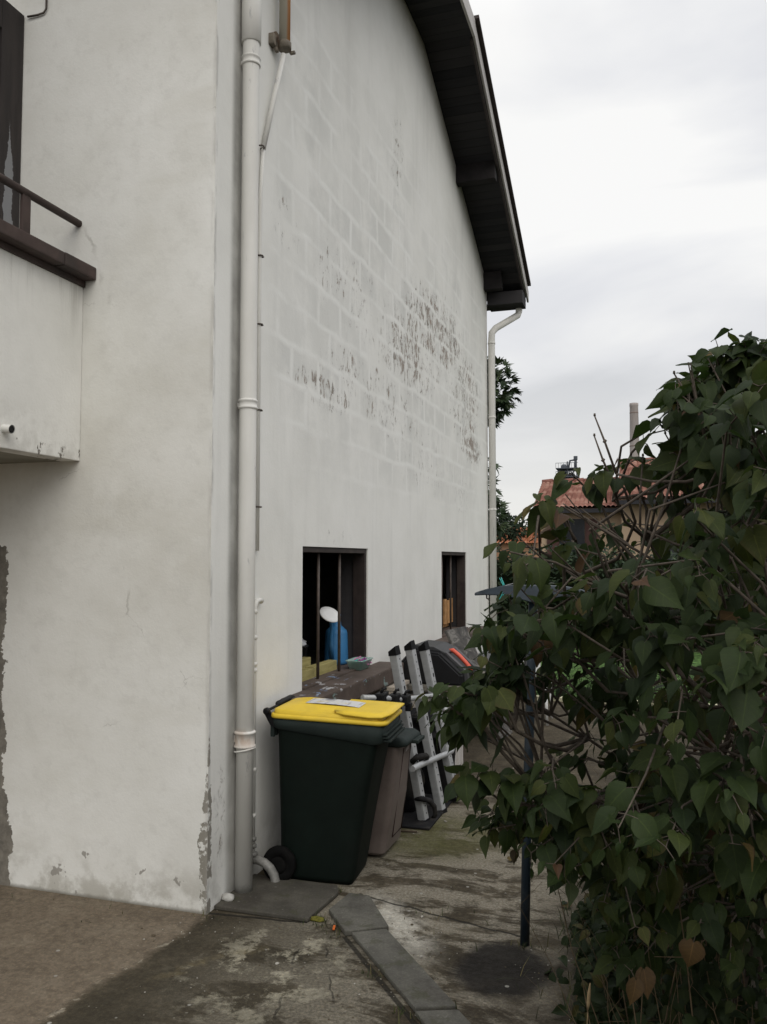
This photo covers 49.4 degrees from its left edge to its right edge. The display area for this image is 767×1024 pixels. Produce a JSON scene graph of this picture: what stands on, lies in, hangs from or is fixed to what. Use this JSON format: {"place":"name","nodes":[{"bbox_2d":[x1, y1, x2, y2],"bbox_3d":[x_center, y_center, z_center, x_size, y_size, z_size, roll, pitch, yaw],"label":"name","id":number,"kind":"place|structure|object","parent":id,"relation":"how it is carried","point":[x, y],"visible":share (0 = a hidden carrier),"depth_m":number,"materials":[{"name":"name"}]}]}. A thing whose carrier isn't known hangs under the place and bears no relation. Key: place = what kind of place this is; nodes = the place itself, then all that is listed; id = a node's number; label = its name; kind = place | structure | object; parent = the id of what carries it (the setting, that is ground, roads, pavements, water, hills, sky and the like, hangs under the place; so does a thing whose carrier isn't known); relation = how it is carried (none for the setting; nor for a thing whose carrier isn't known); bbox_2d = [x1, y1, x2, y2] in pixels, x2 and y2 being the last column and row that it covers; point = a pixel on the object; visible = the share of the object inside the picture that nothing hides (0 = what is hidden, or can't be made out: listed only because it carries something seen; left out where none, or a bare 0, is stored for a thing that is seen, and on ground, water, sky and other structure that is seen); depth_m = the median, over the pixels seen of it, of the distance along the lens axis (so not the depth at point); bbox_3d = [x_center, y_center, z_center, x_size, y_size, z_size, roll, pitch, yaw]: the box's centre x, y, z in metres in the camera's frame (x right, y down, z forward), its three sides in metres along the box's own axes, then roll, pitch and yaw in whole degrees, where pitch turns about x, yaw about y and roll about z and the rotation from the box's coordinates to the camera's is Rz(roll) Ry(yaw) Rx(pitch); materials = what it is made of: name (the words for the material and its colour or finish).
{"place":"outdoors","nodes":[
{"label":"outdoors","id":0,"kind":"place"},
{"bbox_2d":[302,638,308,656],"bbox_3d":[-0.709,1.118,6.490,0.252,0.308,0.252,-1,-3,18],"label":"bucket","id":1,"kind":"object","parent":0,"point":[305,646],"visible":0.12,"depth_m":6.45,"materials":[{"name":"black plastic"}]},
{"bbox_2d":[0,648,766,1023],"bbox_3d":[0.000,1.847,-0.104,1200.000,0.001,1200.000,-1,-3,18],"label":"ground","id":2,"kind":"structure","parent":0,"point":[62,960],"depth_m":3.96,"materials":[{"name":"concrete"}]},
{"bbox_2d":[0,0,530,914],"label":"house","id":3,"kind":"structure","parent":2,"relation":"on","point":[262,268],"depth_m":4.81,"materials":[{"name":"white paint"}]},
{"bbox_2d":[302,657,310,667],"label":"wood beam","id":4,"kind":"structure","parent":3,"relation":"on","point":[306,661],"depth_m":6.19,"materials":[{"name":"yellow wood"}]},
{"bbox_2d":[302,668,313,681],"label":"wood beam","id":5,"kind":"structure","parent":3,"relation":"on","point":[307,673],"depth_m":5.99,"materials":[{"name":"yellow wood"}]},
{"bbox_2d":[305,660,336,676],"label":"wood beam","id":6,"kind":"structure","parent":3,"relation":"on","point":[326,666],"depth_m":6.33,"materials":[{"name":"yellow wood"}]},
{"bbox_2d":[320,607,347,664],"bbox_3d":[-0.394,1.005,6.797,0.198,0.484,0.558,0,-3,3],"label":"watering can","id":7,"kind":"object","parent":3,"relation":"on","point":[329,615],"visible":0.78,"depth_m":6.78,"materials":[{"name":"blue plastic"}]},
{"bbox_2d":[303,547,365,678],"bbox_3d":[-0.466,0.748,6.300,0.246,0.953,1.371,-1,-3,18],"label":"window frame","id":8,"kind":"structure","parent":3,"relation":"in","point":[351,561],"depth_m":6.89,"materials":[{"name":"brown paint"}]},
{"bbox_2d":[345,656,372,669],"bbox_3d":[-0.190,1.202,6.646,0.158,0.090,0.274,-1,-3,18],"label":"peg basket","id":9,"kind":"object","parent":3,"relation":"on","point":[359,663],"visible":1,"depth_m":6.55,"materials":[{"name":"green plastic"}]},
{"bbox_2d":[441,552,465,633],"bbox_3d":[0.728,0.960,10.046,0.246,0.952,1.336,-1,-3,18],"label":"window frame","id":10,"kind":"structure","parent":3,"relation":"in","point":[455,561],"depth_m":10.63,"materials":[{"name":"brown paint"}]},
{"bbox_2d":[214,874,337,921],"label":"paving slab","id":11,"kind":"structure","parent":2,"relation":"on","point":[294,899],"depth_m":4.48,"materials":[{"name":"grey concrete"}]},
{"bbox_2d":[221,892,233,901],"bbox_3d":[-0.836,2.072,4.482,0.068,0.043,0.069,1,-3,-12],"label":"stone","id":12,"kind":"object","parent":11,"relation":"on","point":[226,896],"visible":1,"depth_m":4.46,"materials":[{"name":"white stone"}]},
{"bbox_2d":[310,916,323,921],"bbox_3d":[-0.339,2.084,4.274,0.086,0.020,0.046,-1,-3,18],"label":"moss clump","id":13,"kind":"object","parent":2,"relation":"on","point":[319,919],"visible":0.98,"depth_m":4.26,"materials":[{"name":"green plant"}]},
{"bbox_2d":[263,695,404,884],"bbox_3d":[-0.278,1.633,4.965,0.761,0.999,0.502,-1,-3,13],"label":"wheelie bin","id":14,"kind":"object","parent":2,"relation":"on","point":[332,754],"visible":0.97,"depth_m":4.78,"materials":[{"name":"green plastic"}]},
{"bbox_2d":[123,820,573,1023],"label":"grit","id":15,"kind":"object","parent":2,"relation":"on","point":[276,963],"visible":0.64,"depth_m":3.91,"materials":[{"name":"grey gravel"}]},
{"bbox_2d":[329,893,388,935],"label":"paving slab","id":16,"kind":"structure","parent":2,"relation":"on","point":[353,912],"depth_m":4.28,"materials":[{"name":"grey concrete"}]},
{"bbox_2d":[368,680,408,694],"bbox_3d":[0.035,1.825,6.862,0.250,0.830,0.435,-1,-3,18],"label":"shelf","id":17,"kind":"object","parent":2,"relation":"on","point":[390,688],"visible":0.16,"depth_m":6.74,"materials":[{"name":"white"}]},
{"bbox_2d":[12,887,765,1023],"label":"weeds","id":18,"kind":"object","parent":2,"relation":"on","point":[568,997],"visible":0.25,"depth_m":3.93,"materials":[{"name":"green plant"}]},
{"bbox_2d":[368,728,424,854],"bbox_3d":[-0.116,1.779,5.388,0.735,0.755,0.397,-1,-3,18],"label":"wheelie bin","id":19,"kind":"object","parent":2,"relation":"on","point":[387,825],"visible":0.27,"depth_m":5.16,"materials":[{"name":"beige plastic"}]},
{"bbox_2d":[352,929,455,1011],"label":"paving slab","id":20,"kind":"structure","parent":2,"relation":"on","point":[413,982],"depth_m":3.70,"materials":[{"name":"grey concrete"}]},
{"bbox_2d":[402,793,451,829],"bbox_3d":[0.165,2.194,6.193,0.590,0.014,0.880,-1,-3,18],"label":"rubber mat","id":21,"kind":"object","parent":2,"relation":"on","point":[411,820],"visible":0.24,"depth_m":5.88,"materials":[{"name":"black rubber"}]},
{"bbox_2d":[361,640,460,820],"bbox_3d":[0.214,1.574,5.949,0.315,1.267,1.272,-2,-4,26],"label":"bike rack","id":22,"kind":"object","parent":21,"relation":"on","point":[399,694],"visible":0.67,"depth_m":6.09,"materials":[{"name":"metal"}]},
{"bbox_2d":[404,768,424,811],"bbox_3d":[0.037,1.961,6.156,0.516,0.480,0.446,-1,-3,18],"label":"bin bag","id":23,"kind":"object","parent":21,"relation":"on","point":[409,805],"visible":0.06,"depth_m":6.02,"materials":[{"name":"black plastic"}]},
{"bbox_2d":[399,708,455,793],"bbox_3d":[0.368,1.913,6.733,0.500,0.640,0.497,-1,-3,18],"label":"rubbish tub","id":24,"kind":"object","parent":2,"relation":"on","point":[420,749],"visible":0.15,"depth_m":6.53,"materials":[{"name":"black plastic"}]},
{"bbox_2d":[399,665,485,719],"bbox_3d":[0.576,1.892,7.703,0.770,0.790,1.490,-1,-3,18],"label":"garden table","id":25,"kind":"object","parent":2,"relation":"on","point":[409,687],"visible":0.03,"depth_m":7.06,"materials":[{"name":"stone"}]},
{"bbox_2d":[401,640,476,684],"bbox_3d":[0.485,1.308,7.318,0.626,0.322,0.560,-1,-3,18],"label":"plastic case","id":26,"kind":"object","parent":25,"relation":"on","point":[447,659],"visible":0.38,"depth_m":7.06,"materials":[{"name":"black plastic"}]},
{"bbox_2d":[415,1010,470,1023],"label":"paving slab","id":27,"kind":"structure","parent":2,"relation":"on","point":[442,1017],"depth_m":3.33,"materials":[{"name":"grey concrete"}]},
{"bbox_2d":[455,745,462,764],"bbox_3d":[0.628,1.977,7.245,0.033,0.570,0.444,-1,-3,18],"label":"white panel","id":28,"kind":"object","parent":2,"relation":"on","point":[459,757],"visible":0.06,"depth_m":7.38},
{"bbox_2d":[478,651,526,665],"bbox_3d":[1.497,2.147,10.701,0.600,0.620,1.500,-1,-3,18],"label":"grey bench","id":29,"kind":"object","parent":2,"relation":"on","point":[488,656],"visible":0.11,"depth_m":10.77,"materials":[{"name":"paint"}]},
{"bbox_2d":[487,356,522,544],"bbox_3d":[1.311,-0.317,17.775,3.496,6.346,2.483,-1,-3,18],"label":"fig tree","id":30,"kind":"object","parent":2,"relation":"on","point":[503,403],"visible":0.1,"depth_m":17.13,"materials":[{"name":"green plant"}]},
{"bbox_2d":[488,501,526,560],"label":"broad tree","id":31,"kind":"object","parent":2,"relation":"on","point":[511,534],"visible":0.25,"depth_m":45.93,"materials":[{"name":"green plant"}]},
{"bbox_2d":[496,511,527,527],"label":"broad tree","id":32,"kind":"object","parent":2,"relation":"on","point":[513,519],"visible":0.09,"depth_m":73.68,"materials":[{"name":"grey plant"}]},
{"bbox_2d":[475,585,587,946],"bbox_3d":[0.736,1.219,4.038,0.585,1.723,0.118,-1,-3,18],"label":"clothesline post","id":33,"kind":"object","parent":2,"relation":"on","point":[525,865],"visible":0.41,"depth_m":4.03,"materials":[{"name":"grey metal"}]},
{"bbox_2d":[411,327,766,1018],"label":"lilac bush","id":34,"kind":"object","parent":2,"relation":"on","point":[649,800],"visible":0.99,"depth_m":2.23,"materials":[{"name":"green plant"}]},
{"bbox_2d":[587,983,590,1023],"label":"grass stalk","id":35,"kind":"object","parent":2,"relation":"on","point":[588,996],"depth_m":2.90,"materials":[{"name":"plant"}]},
{"bbox_2d":[489,543,764,651],"bbox_3d":[7.543,1.717,16.991,15.205,2.431,1.660,-1,-3,18],"label":"hedge","id":36,"kind":"object","parent":2,"relation":"on","point":[507,577],"visible":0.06,"depth_m":17.75,"materials":[{"name":"green plant"}]},
{"bbox_2d":[537,695,716,704],"bbox_3d":[6.773,2.360,9.459,10.900,0.055,0.120,-1,-3,18],"label":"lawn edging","id":37,"kind":"object","parent":2,"relation":"on","point":[560,700],"depth_m":10.82,"materials":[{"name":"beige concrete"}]},
{"bbox_2d":[519,756,766,1023],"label":"dead stems","id":38,"kind":"object","parent":2,"relation":"on","point":[717,957],"visible":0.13,"depth_m":2.75,"materials":[{"name":"brown plant"}]},
{"bbox_2d":[544,752,766,1023],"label":"ivy undergrowth","id":39,"kind":"object","parent":2,"relation":"on","point":[726,1011],"visible":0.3,"depth_m":2.96,"materials":[{"name":"green plant"}]},
{"bbox_2d":[443,598,452,626],"bbox_3d":[0.815,1.789,10.886,0.300,1.355,1.400,-1,-3,18],"label":"wooden crate","id":40,"kind":"object","parent":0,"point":[446,612],"visible":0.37,"depth_m":10.38,"materials":[{"name":"orange wood"}]},
{"bbox_2d":[444,626,512,741],"bbox_3d":[1.002,1.786,8.742,0.601,1.138,0.604,-1,-3,18],"label":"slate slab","id":41,"kind":"object","parent":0,"point":[459,638],"depth_m":8.75,"materials":[{"name":"grey stone"}]},
{"bbox_2d":[496,527,541,561],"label":"orange roof house","id":42,"kind":"structure","parent":0,"point":[504,546],"depth_m":60.14,"materials":[{"name":"paint"}]},
{"bbox_2d":[523,661,552,725],"bbox_3d":[1.664,1.929,9.604,0.510,0.930,0.490,-1,-3,18],"label":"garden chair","id":43,"kind":"object","parent":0,"point":[546,716],"visible":0.03,"depth_m":9.29,"materials":[{"name":"white plastic"}]},
{"bbox_2d":[556,456,578,478],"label":"steel tower","id":44,"kind":"structure","parent":0,"point":[567,469],"depth_m":136.71,"materials":[{"name":"grey metal"}]},
{"bbox_2d":[469,0,766,526],"label":"sky","id":45,"kind":"structure","parent":0,"point":[634,132],"materials":[{"name":"white"}]},
{"bbox_2d":[532,457,720,559],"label":"tan house","id":46,"kind":"structure","parent":0,"point":[580,527],"depth_m":30.01,"materials":[{"name":"beige paint"}]},
{"bbox_2d":[547,519,597,558],"bbox_3d":[6.832,1.404,30.180,1.800,2.300,0.060,-1,-3,18],"label":"window","id":47,"kind":"structure","parent":46,"relation":"in","point":[580,528],"depth_m":30.13,"materials":[{"name":"grey glass"}]},
{"bbox_2d":[629,403,639,456],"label":"chimney stack","id":48,"kind":"object","parent":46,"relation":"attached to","point":[634,418],"visible":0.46,"depth_m":134.48,"materials":[{"name":"concrete"}]},
{"bbox_2d":[536,649,764,703],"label":"lawn","id":49,"kind":"structure","parent":0,"point":[697,657],"depth_m":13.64,"materials":[{"name":"green plant"}]}
]}

